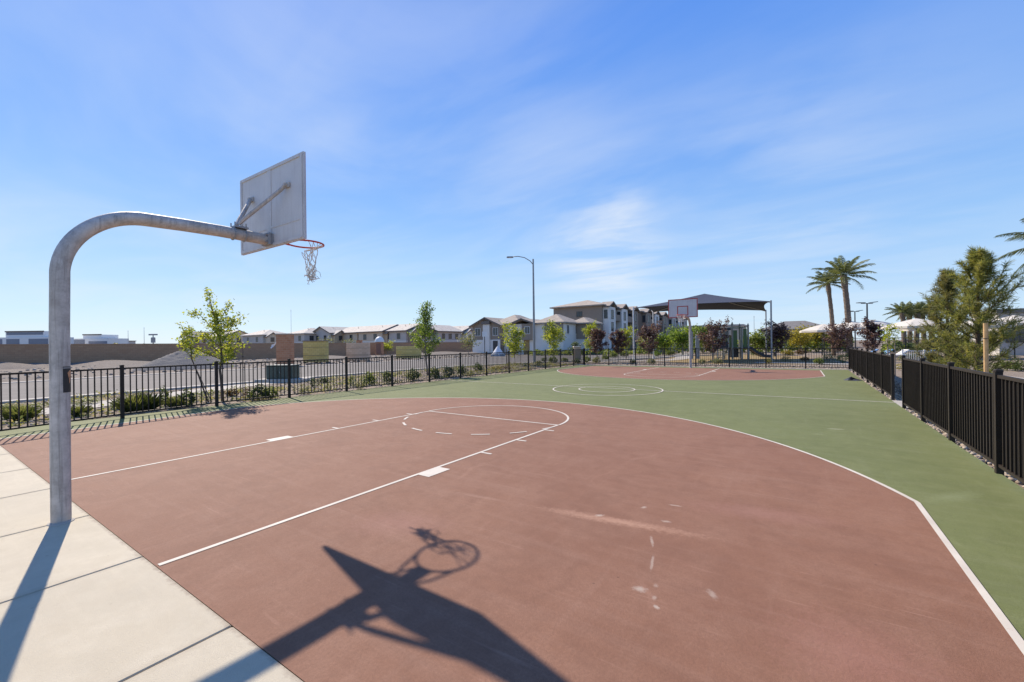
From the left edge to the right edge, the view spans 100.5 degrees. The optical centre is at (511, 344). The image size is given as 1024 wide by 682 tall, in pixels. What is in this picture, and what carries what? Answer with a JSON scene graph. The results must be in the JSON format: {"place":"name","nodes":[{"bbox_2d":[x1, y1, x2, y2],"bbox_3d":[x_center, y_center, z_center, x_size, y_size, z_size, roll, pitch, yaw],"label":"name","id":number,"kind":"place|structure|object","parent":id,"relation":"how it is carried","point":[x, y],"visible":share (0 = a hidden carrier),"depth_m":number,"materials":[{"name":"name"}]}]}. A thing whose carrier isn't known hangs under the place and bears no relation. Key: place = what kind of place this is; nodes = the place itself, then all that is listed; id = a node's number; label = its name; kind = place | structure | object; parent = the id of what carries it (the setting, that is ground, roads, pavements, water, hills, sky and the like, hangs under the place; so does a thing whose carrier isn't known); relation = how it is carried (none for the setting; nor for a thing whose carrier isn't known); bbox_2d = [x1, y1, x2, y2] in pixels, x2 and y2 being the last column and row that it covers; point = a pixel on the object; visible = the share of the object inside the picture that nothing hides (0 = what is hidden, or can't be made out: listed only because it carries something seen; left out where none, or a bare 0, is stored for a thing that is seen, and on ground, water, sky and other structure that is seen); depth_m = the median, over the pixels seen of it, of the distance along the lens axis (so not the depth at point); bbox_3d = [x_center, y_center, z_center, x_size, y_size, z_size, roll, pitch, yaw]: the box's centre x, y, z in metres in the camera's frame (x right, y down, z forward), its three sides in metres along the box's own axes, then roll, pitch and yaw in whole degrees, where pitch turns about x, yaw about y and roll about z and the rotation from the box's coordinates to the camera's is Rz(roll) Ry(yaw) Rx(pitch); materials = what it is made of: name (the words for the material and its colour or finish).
{"place":"outdoors","nodes":[
{"label":"outdoors","id":0,"kind":"place"},
{"bbox_2d":[0,446,302,681],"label":"walkway slabs","id":1,"kind":"structure","parent":0,"point":[85,596],"depth_m":2.68,"materials":[{"name":"concrete"}]},
{"bbox_2d":[47,151,324,525],"bbox_3d":[-3.420,-0.332,5.173,1.571,4.140,2.705,-1,0,14],"label":"basketball hoop","id":2,"kind":"object","parent":1,"relation":"on","point":[272,206],"visible":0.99,"depth_m":4.53,"materials":[{"name":"metal"}]},
{"bbox_2d":[38,382,285,414],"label":"sidewalk","id":3,"kind":"structure","parent":0,"point":[104,402],"depth_m":16.21,"materials":[{"name":"concrete"}]},
{"bbox_2d":[206,330,247,342],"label":"house","id":4,"kind":"structure","parent":0,"point":[241,337],"depth_m":130.40,"materials":[{"name":"beige paint"}]},
{"bbox_2d":[240,330,282,342],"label":"house","id":5,"kind":"structure","parent":0,"point":[265,336],"depth_m":121.90,"materials":[{"name":"grey paint"}]},
{"bbox_2d":[291,328,316,342],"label":"house","id":6,"kind":"structure","parent":0,"point":[301,336],"depth_m":113.51,"materials":[{"name":"grey paint"}]},
{"bbox_2d":[2,355,629,400],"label":"street","id":7,"kind":"structure","parent":0,"point":[14,390],"depth_m":24.32,"materials":[{"name":"grey asphalt"}]},
{"bbox_2d":[431,325,463,341],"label":"house","id":8,"kind":"structure","parent":0,"point":[448,333],"depth_m":110.58,"materials":[{"name":"grey paint"}]},
{"bbox_2d":[0,0,1023,343],"label":"sky","id":9,"kind":"structure","parent":0,"point":[641,153],"materials":[{"name":"blue"}]},
{"bbox_2d":[81,339,1023,488],"bbox_3d":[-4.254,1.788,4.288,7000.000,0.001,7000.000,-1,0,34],"label":"ground","id":10,"kind":"structure","parent":0,"point":[1008,372],"depth_m":40.03,"materials":[{"name":"beige soil"}]},
{"bbox_2d":[0,331,73,343],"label":"office building","id":11,"kind":"structure","parent":10,"relation":"on","point":[26,337],"depth_m":210.00,"materials":[{"name":"white paint"}]},
{"bbox_2d":[74,334,128,344],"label":"office building","id":12,"kind":"structure","parent":10,"relation":"on","point":[98,339],"depth_m":230.80,"materials":[{"name":"white paint"}]},
{"bbox_2d":[0,342,472,363],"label":"block wall","id":13,"kind":"structure","parent":10,"relation":"on","point":[25,353],"depth_m":50.44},
{"bbox_2d":[0,354,481,381],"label":"bare lot","id":14,"kind":"structure","parent":10,"relation":"on","point":[46,375],"depth_m":33.88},
{"bbox_2d":[0,362,48,369],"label":"dirt mound","id":15,"kind":"object","parent":14,"relation":"on","point":[7,365],"visible":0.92,"depth_m":39.25,"materials":[{"name":"beige soil"}]},
{"bbox_2d":[71,360,150,365],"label":"dirt mound","id":16,"kind":"object","parent":14,"relation":"on","point":[103,362],"visible":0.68,"depth_m":44.57,"materials":[{"name":"beige soil"}]},
{"bbox_2d":[132,348,238,370],"bbox_3d":[-27.979,1.174,36.305,7.405,1.784,6.976,-1,0,34],"label":"gravel mound","id":17,"kind":"object","parent":14,"relation":"on","point":[177,358],"visible":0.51,"depth_m":34.66,"materials":[{"name":"grey gravel"}]},
{"bbox_2d":[1,354,525,379],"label":"rubble","id":18,"kind":"object","parent":14,"relation":"on","point":[15,378],"visible":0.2,"depth_m":40.59,"materials":[{"name":"grey gravel"}]},
{"bbox_2d":[275,333,293,363],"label":"brick pillar","id":19,"kind":"structure","parent":14,"relation":"on","point":[284,346],"depth_m":38.70,"materials":[{"name":"brown brick"}]},
{"bbox_2d":[303,340,328,362],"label":"block pallet","id":20,"kind":"object","parent":14,"relation":"on","point":[315,349],"visible":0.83,"depth_m":43.70,"materials":[{"name":"concrete"}]},
{"bbox_2d":[346,343,369,361],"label":"block pallet","id":21,"kind":"object","parent":14,"relation":"on","point":[357,350],"visible":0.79,"depth_m":46.70,"materials":[{"name":"grey concrete"}]},
{"bbox_2d":[375,337,383,354],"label":"portable toilet","id":22,"kind":"object","parent":14,"relation":"on","point":[379,345],"visible":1,"depth_m":77.40,"materials":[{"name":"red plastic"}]},
{"bbox_2d":[396,346,421,358],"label":"block pallet","id":23,"kind":"object","parent":14,"relation":"on","point":[407,351],"visible":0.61,"depth_m":53.70,"materials":[{"name":"yellow concrete"}]},
{"bbox_2d":[422,351,490,354],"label":"dirt mound","id":24,"kind":"object","parent":14,"relation":"on","point":[442,353],"visible":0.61,"depth_m":73.38,"materials":[{"name":"beige soil"}]},
{"bbox_2d":[456,331,481,353],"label":"tree","id":25,"kind":"object","parent":14,"relation":"on","point":[468,340],"visible":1,"depth_m":65.94,"materials":[{"name":"green plant"}]},
{"bbox_2d":[2,355,487,383],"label":"street kerb","id":26,"kind":"structure","parent":10,"relation":"on","point":[211,370],"depth_m":29.72,"materials":[{"name":"concrete"}]},
{"bbox_2d":[2,361,590,428],"bbox_3d":[-20.431,1.947,1.819,7.480,0.001,97.830,-1,0,34],"label":"planting bed","id":27,"kind":"object","parent":10,"relation":"on","point":[117,412],"visible":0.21,"depth_m":16.47,"materials":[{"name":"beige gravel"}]},
{"bbox_2d":[2,403,45,421],"bbox_3d":[-11.771,1.629,10.188,0.933,0.481,0.909,-1,0,34],"label":"grass clump","id":28,"kind":"object","parent":27,"relation":"on","point":[23,412],"visible":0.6,"depth_m":10.11,"materials":[{"name":"green plant"}]},
{"bbox_2d":[71,403,93,416],"bbox_3d":[-11.016,1.666,10.771,0.690,0.389,0.703,-1,0,34],"label":"grass clump","id":29,"kind":"object","parent":27,"relation":"on","point":[77,410],"visible":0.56,"depth_m":10.75,"materials":[{"name":"green plant"}]},
{"bbox_2d":[106,391,153,412],"bbox_3d":[-10.106,1.547,11.299,1.051,0.604,0.974,-1,0,-3],"label":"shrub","id":30,"kind":"object","parent":27,"relation":"on","point":[133,404],"visible":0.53,"depth_m":11.22,"materials":[{"name":"green plant"}]},
{"bbox_2d":[134,390,164,410],"bbox_3d":[-10.018,1.540,11.690,0.960,0.616,0.964,-1,0,34],"label":"grass clump","id":31,"kind":"object","parent":27,"relation":"on","point":[151,406],"visible":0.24,"depth_m":11.63,"materials":[{"name":"green plant"}]},
{"bbox_2d":[163,395,185,408],"bbox_3d":[-9.474,1.617,11.945,0.557,0.451,0.601,-1,0,-26],"label":"grass clump","id":32,"kind":"object","parent":27,"relation":"on","point":[173,402],"visible":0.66,"depth_m":11.86,"materials":[{"name":"green plant"}]},
{"bbox_2d":[175,388,195,405],"bbox_3d":[-9.420,1.550,12.352,0.517,0.581,0.686,-1,0,-18],"label":"shrub","id":33,"kind":"object","parent":27,"relation":"on","point":[189,397],"visible":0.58,"depth_m":12.32,"materials":[{"name":"green plant"}]},
{"bbox_2d":[175,321,208,401],"bbox_3d":[-9.949,0.557,13.097,0.878,2.553,0.637,-1,0,13],"label":"young sapling","id":34,"kind":"object","parent":27,"relation":"on","point":[187,332],"visible":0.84,"depth_m":13.13,"materials":[{"name":"green plant"}]},
{"bbox_2d":[171,287,250,400],"bbox_3d":[-9.165,0.012,13.338,1.897,3.615,1.823,-1,0,-7],"label":"young tree","id":35,"kind":"object","parent":27,"relation":"on","point":[216,327],"visible":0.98,"depth_m":13.17,"materials":[{"name":"green plant"}]},
{"bbox_2d":[246,384,270,399],"bbox_3d":[-8.198,1.553,13.667,0.792,0.547,0.735,-1,0,34],"label":"shrub","id":36,"kind":"object","parent":27,"relation":"on","point":[255,390],"visible":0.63,"depth_m":13.58,"materials":[{"name":"green plant"}]},
{"bbox_2d":[254,364,313,382],"bbox_3d":[-11.135,1.444,20.900,2.300,0.875,1.300,-1,0,0],"label":"transformer box","id":37,"kind":"object","parent":27,"relation":"on","point":[293,376],"visible":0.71,"depth_m":20.48,"materials":[{"name":"metal"}]},
{"bbox_2d":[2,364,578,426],"bbox_3d":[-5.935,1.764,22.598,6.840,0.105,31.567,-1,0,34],"label":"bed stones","id":38,"kind":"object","parent":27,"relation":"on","point":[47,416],"visible":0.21,"depth_m":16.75,"materials":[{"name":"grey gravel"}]},
{"bbox_2d":[407,300,444,374],"bbox_3d":[-5.069,-0.384,23.939,2.132,4.309,2.230,-1,0,34],"label":"young tree","id":39,"kind":"object","parent":27,"relation":"on","point":[425,314],"visible":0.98,"depth_m":23.91,"materials":[{"name":"green plant"}]},
{"bbox_2d":[498,322,526,363],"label":"young tree","id":40,"kind":"object","parent":27,"relation":"on","point":[514,345],"visible":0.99,"depth_m":33.90,"materials":[{"name":"green plant"}]},
{"bbox_2d":[507,256,535,363],"bbox_3d":[0.840,-2.974,37.000,2.500,9.382,0.400,-1,0,0],"label":"street lamp","id":41,"kind":"object","parent":27,"relation":"on","point":[534,355],"visible":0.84,"depth_m":36.92,"materials":[{"name":"grey metal"}]},
{"bbox_2d":[541,318,566,355],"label":"young tree","id":42,"kind":"object","parent":27,"relation":"on","point":[554,331],"visible":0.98,"depth_m":35.72,"materials":[{"name":"green plant"}]},
{"bbox_2d":[312,326,347,342],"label":"house","id":43,"kind":"structure","parent":10,"relation":"on","point":[324,332],"depth_m":112.29,"materials":[{"name":"grey paint"}]},
{"bbox_2d":[342,326,369,342],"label":"house","id":44,"kind":"structure","parent":10,"relation":"on","point":[349,332],"depth_m":111.81,"materials":[{"name":"beige paint"}]},
{"bbox_2d":[356,324,397,342],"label":"house","id":45,"kind":"structure","parent":10,"relation":"on","point":[370,334],"depth_m":105.86,"materials":[{"name":"beige paint"}]},
{"bbox_2d":[383,323,434,342],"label":"house","id":46,"kind":"structure","parent":10,"relation":"on","point":[398,333],"depth_m":101.51,"materials":[{"name":"grey paint"}]},
{"bbox_2d":[452,325,472,339],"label":"house","id":47,"kind":"structure","parent":10,"relation":"on","point":[468,329],"depth_m":115.75,"materials":[{"name":"grey paint"}]},
{"bbox_2d":[469,315,528,353],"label":"townhouse","id":48,"kind":"structure","parent":10,"relation":"on","point":[492,327],"depth_m":74.77,"materials":[{"name":"beige paint"}]},
{"bbox_2d":[0,365,1023,681],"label":"court surface","id":49,"kind":"object","parent":10,"relation":"on","point":[972,505],"visible":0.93,"depth_m":8.56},
{"bbox_2d":[0,348,583,430],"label":"picket fence","id":50,"kind":"object","parent":49,"relation":"on","point":[540,358],"visible":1,"depth_m":13.22,"materials":[{"name":"brown metal"}]},
{"bbox_2d":[0,366,1023,681],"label":"court key area","id":51,"kind":"object","parent":49,"relation":"on","point":[596,544],"visible":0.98,"depth_m":3.56,"materials":[{"name":"red concrete"}]},
{"bbox_2d":[2,366,1023,654],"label":"court lines","id":52,"kind":"object","parent":49,"relation":"on","point":[1000,616],"visible":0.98,"depth_m":4.49,"materials":[{"name":"paint"}]},
{"bbox_2d":[668,298,697,367],"bbox_3d":[10.959,-0.599,26.334,2.786,4.326,1.619,-1,0,-36],"label":"basketball hoop","id":53,"kind":"object","parent":49,"relation":"on","point":[682,308],"visible":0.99,"depth_m":26.01,"materials":[{"name":"metal"}]},
{"bbox_2d":[510,314,604,354],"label":"townhouse","id":54,"kind":"structure","parent":10,"relation":"on","point":[573,329],"depth_m":68.72,"materials":[{"name":"white paint"}]},
{"bbox_2d":[529,349,649,354],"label":"hedge band","id":55,"kind":"object","parent":10,"relation":"on","point":[610,351],"visible":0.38,"depth_m":62.23,"materials":[{"name":"green plant"}]},
{"bbox_2d":[550,300,639,350],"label":"townhouse","id":56,"kind":"structure","parent":10,"relation":"on","point":[611,315],"depth_m":78.02,"materials":[{"name":"beige paint"}]},
{"bbox_2d":[638,308,667,350],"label":"townhouse","id":57,"kind":"structure","parent":10,"relation":"on","point":[645,315],"depth_m":94.60,"materials":[{"name":"beige paint"}]},
{"bbox_2d":[647,331,671,354],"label":"park tree","id":58,"kind":"object","parent":10,"relation":"on","point":[663,341],"visible":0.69,"depth_m":57.46,"materials":[{"name":"green plant"}]},
{"bbox_2d":[667,317,687,348],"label":"townhouse","id":59,"kind":"structure","parent":10,"relation":"on","point":[673,321],"depth_m":111.95,"materials":[{"name":"grey paint"}]},
{"bbox_2d":[567,362,847,368],"bbox_3d":[12.526,1.555,32.471,20.350,0.001,5.500,-1,0,34],"label":"planting bed","id":60,"kind":"object","parent":10,"relation":"on","point":[711,366],"visible":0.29,"depth_m":29.91,"materials":[{"name":"grey gravel"}]},
{"bbox_2d":[587,327,608,353],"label":"purple tree","id":61,"kind":"object","parent":60,"relation":"on","point":[597,337],"visible":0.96,"depth_m":36.71,"materials":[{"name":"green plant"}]},
{"bbox_2d":[673,324,746,348],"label":"house","id":62,"kind":"structure","parent":10,"relation":"on","point":[735,326],"depth_m":103.50,"materials":[{"name":"beige paint"}]},
{"bbox_2d":[636,335,853,353],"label":"hedge band","id":63,"kind":"object","parent":10,"relation":"on","point":[810,345],"visible":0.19,"depth_m":64.29,"materials":[{"name":"green plant"}]},
{"bbox_2d":[749,326,777,350],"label":"park tree","id":64,"kind":"object","parent":10,"relation":"on","point":[756,338],"visible":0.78,"depth_m":53.34,"materials":[{"name":"green plant"}]},
{"bbox_2d":[783,323,822,349],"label":"park tree","id":65,"kind":"object","parent":10,"relation":"on","point":[800,339],"visible":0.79,"depth_m":61.29,"materials":[{"name":"yellow plant"}]},
{"bbox_2d":[798,324,828,351],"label":"park tree","id":66,"kind":"object","parent":10,"relation":"on","point":[817,337],"visible":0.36,"depth_m":63.64,"materials":[{"name":"green plant"}]},
{"bbox_2d":[849,347,894,399],"bbox_3d":[14.891,0.875,18.002,0.095,1.342,15.133,-1,0,35],"label":"picket fence","id":67,"kind":"object","parent":10,"relation":"on","point":[875,368],"visible":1,"depth_m":14.90,"materials":[{"name":"brown metal"}]},
{"bbox_2d":[855,316,890,350],"bbox_3d":[27.894,-0.403,33.161,2.027,3.542,2.016,-1,0,-10],"label":"purple tree","id":68,"kind":"object","parent":10,"relation":"on","point":[870,332],"visible":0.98,"depth_m":32.94,"materials":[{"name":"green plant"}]},
{"bbox_2d":[878,319,908,353],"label":"staked sapling","id":69,"kind":"object","parent":10,"relation":"on","point":[889,333],"visible":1,"depth_m":19.97,"materials":[{"name":"green plant"}]},
{"bbox_2d":[822,337,967,354],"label":"pool fence","id":70,"kind":"object","parent":10,"relation":"on","point":[882,344],"visible":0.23,"depth_m":45.55,"materials":[{"name":"grey metal"}]},
{"bbox_2d":[882,301,919,342],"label":"palm tree","id":71,"kind":"object","parent":10,"relation":"on","point":[899,310],"visible":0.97,"depth_m":71.79,"materials":[{"name":"green plant"}]},
{"bbox_2d":[898,301,932,342],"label":"palm tree","id":72,"kind":"object","parent":10,"relation":"on","point":[918,305],"visible":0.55,"depth_m":71.59,"materials":[{"name":"green plant"}]},
{"bbox_2d":[881,318,951,351],"bbox_3d":[36.113,-0.511,38.000,4.619,3.580,4.619,-1,0,34],"label":"pool umbrella","id":73,"kind":"object","parent":10,"relation":"on","point":[905,324],"visible":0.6,"depth_m":37.27,"materials":[{"name":"white fabric"}]},
{"bbox_2d":[880,340,970,351],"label":"hedge band","id":74,"kind":"object","parent":10,"relation":"on","point":[910,346],"visible":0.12,"depth_m":56.19,"materials":[{"name":"green plant"}]},
{"bbox_2d":[905,266,999,366],"bbox_3d":[15.255,-0.575,14.791,2.204,4.259,2.182,-1,0,34],"label":"pine tree","id":75,"kind":"object","parent":10,"relation":"on","point":[946,289],"visible":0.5,"depth_m":14.91,"materials":[{"name":"green plant"}]},
{"bbox_2d":[901,355,1023,483],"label":"picket fence","id":76,"kind":"object","parent":10,"relation":"on","point":[981,413],"visible":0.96,"depth_m":6.01,"materials":[{"name":"brown metal"}]},
{"bbox_2d":[917,244,1023,372],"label":"pine tree","id":77,"kind":"object","parent":10,"relation":"on","point":[978,268],"visible":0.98,"depth_m":12.78,"materials":[{"name":"green plant"}]},
{"bbox_2d":[982,323,988,372],"bbox_3d":[13.366,0.486,12.000,0.132,2.158,0.129,-1,0,34],"label":"tree stake","id":78,"kind":"object","parent":10,"relation":"on","point":[985,338],"visible":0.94,"depth_m":11.97,"materials":[{"name":"brown wood"}]},
{"bbox_2d":[969,308,1023,355],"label":"clubhouse","id":79,"kind":"structure","parent":10,"relation":"on","point":[1019,350],"depth_m":42.40,"materials":[{"name":"grey paint"}]},
{"bbox_2d":[993,218,1023,275],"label":"palm tree","id":80,"kind":"object","parent":10,"relation":"on","point":[1019,235],"visible":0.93,"depth_m":25.73,"materials":[{"name":"green plant"}]},
{"bbox_2d":[478,355,665,357],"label":"road junction","id":81,"kind":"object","parent":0,"point":[592,356],"visible":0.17,"depth_m":56.07,"materials":[{"name":"grey asphalt"}]},
{"bbox_2d":[2,355,688,403],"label":"street kerb","id":82,"kind":"structure","parent":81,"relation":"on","point":[134,391],"depth_m":18.61,"materials":[{"name":"concrete"}]},
{"bbox_2d":[617,326,638,358],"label":"young tree","id":83,"kind":"object","parent":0,"point":[627,333],"visible":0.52,"depth_m":43.67,"materials":[{"name":"green plant"}]},
{"bbox_2d":[582,352,688,361],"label":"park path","id":84,"kind":"structure","parent":0,"point":[678,358],"depth_m":44.02,"materials":[{"name":"concrete"}]},
{"bbox_2d":[581,321,599,360],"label":"young tree","id":85,"kind":"object","parent":84,"relation":"on","point":[588,331],"visible":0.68,"depth_m":39.77,"materials":[{"name":"green plant"}]},
{"bbox_2d":[665,324,702,354],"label":"park tree","id":86,"kind":"object","parent":84,"relation":"on","point":[680,337],"visible":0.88,"depth_m":55.37,"materials":[{"name":"green plant"}]},
{"bbox_2d":[579,364,852,370],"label":"court border slab","id":87,"kind":"structure","parent":0,"point":[734,367],"depth_m":27.26,"materials":[{"name":"concrete"}]},
{"bbox_2d":[584,347,848,368],"bbox_3d":[12.454,0.905,28.751,16.321,1.342,0.089,-1,0,33],"label":"picket fence","id":88,"kind":"object","parent":87,"relation":"on","point":[729,365],"visible":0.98,"depth_m":27.73,"materials":[{"name":"brown metal"}]},
{"bbox_2d":[623,355,847,365],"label":"playground ground","id":89,"kind":"structure","parent":0,"point":[809,356],"depth_m":36.23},
{"bbox_2d":[608,328,629,361],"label":"purple tree","id":90,"kind":"object","parent":89,"relation":"on","point":[618,341],"visible":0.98,"depth_m":37.78,"materials":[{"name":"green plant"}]},
{"bbox_2d":[635,320,661,357],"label":"purple tree","id":91,"kind":"object","parent":89,"relation":"on","point":[649,333],"visible":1,"depth_m":36.76,"materials":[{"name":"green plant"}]},
{"bbox_2d":[799,324,844,353],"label":"pool umbrella","id":92,"kind":"object","parent":89,"relation":"on","point":[817,329],"visible":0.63,"depth_m":46.50,"materials":[{"name":"white fabric"}]},
{"bbox_2d":[806,268,850,355],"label":"palm tree","id":93,"kind":"object","parent":89,"relation":"on","point":[829,296],"visible":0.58,"depth_m":48.11,"materials":[{"name":"green plant"}]},
{"bbox_2d":[820,318,859,356],"bbox_3d":[29.158,-0.466,37.794,2.899,3.638,2.812,-1,0,34],"label":"purple tree","id":94,"kind":"object","parent":89,"relation":"on","point":[839,336],"visible":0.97,"depth_m":37.71,"materials":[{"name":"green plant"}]},
{"bbox_2d":[811,255,876,355],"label":"palm tree","id":95,"kind":"object","parent":89,"relation":"on","point":[845,269],"visible":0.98,"depth_m":44.84,"materials":[{"name":"green plant"}]},
{"bbox_2d":[719,322,770,358],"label":"play tower","id":96,"kind":"structure","parent":0,"point":[743,338],"depth_m":40.27,"materials":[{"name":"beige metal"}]},
{"bbox_2d":[671,354,838,363],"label":"dormant lawn","id":97,"kind":"structure","parent":0,"point":[708,358],"depth_m":38.73,"materials":[{"name":"beige plant"}]},
{"bbox_2d":[691,332,699,358],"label":"play totem","id":98,"kind":"object","parent":97,"relation":"on","point":[697,344],"visible":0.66,"depth_m":42.95,"materials":[{"name":"beige metal"}]},
{"bbox_2d":[633,294,772,360],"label":"shade canopy","id":99,"kind":"object","parent":97,"relation":"on","point":[709,302],"visible":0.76,"depth_m":40.91,"materials":[{"name":"grey fabric"}]},
{"bbox_2d":[693,315,730,361],"bbox_3d":[16.459,-0.457,35.073,2.777,3.929,2.337,-1,0,-19],"label":"purple tree","id":100,"kind":"object","parent":97,"relation":"on","point":[710,339],"visible":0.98,"depth_m":34.74,"materials":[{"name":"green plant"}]},
{"bbox_2d":[757,321,792,360],"bbox_3d":[22.295,-0.367,36.033,2.654,3.608,2.250,-1,0,34],"label":"purple tree","id":101,"kind":"object","parent":97,"relation":"on","point":[777,332],"visible":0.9,"depth_m":35.80,"materials":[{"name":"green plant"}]},
{"bbox_2d":[758,321,830,347],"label":"house","id":102,"kind":"structure","parent":0,"point":[792,324],"depth_m":97.54,"materials":[{"name":"beige paint"}]},
{"bbox_2d":[849,370,1023,487],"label":"gravel","id":103,"kind":"structure","parent":0,"point":[898,396],"depth_m":8.30,"materials":[{"name":"grey gravel"}]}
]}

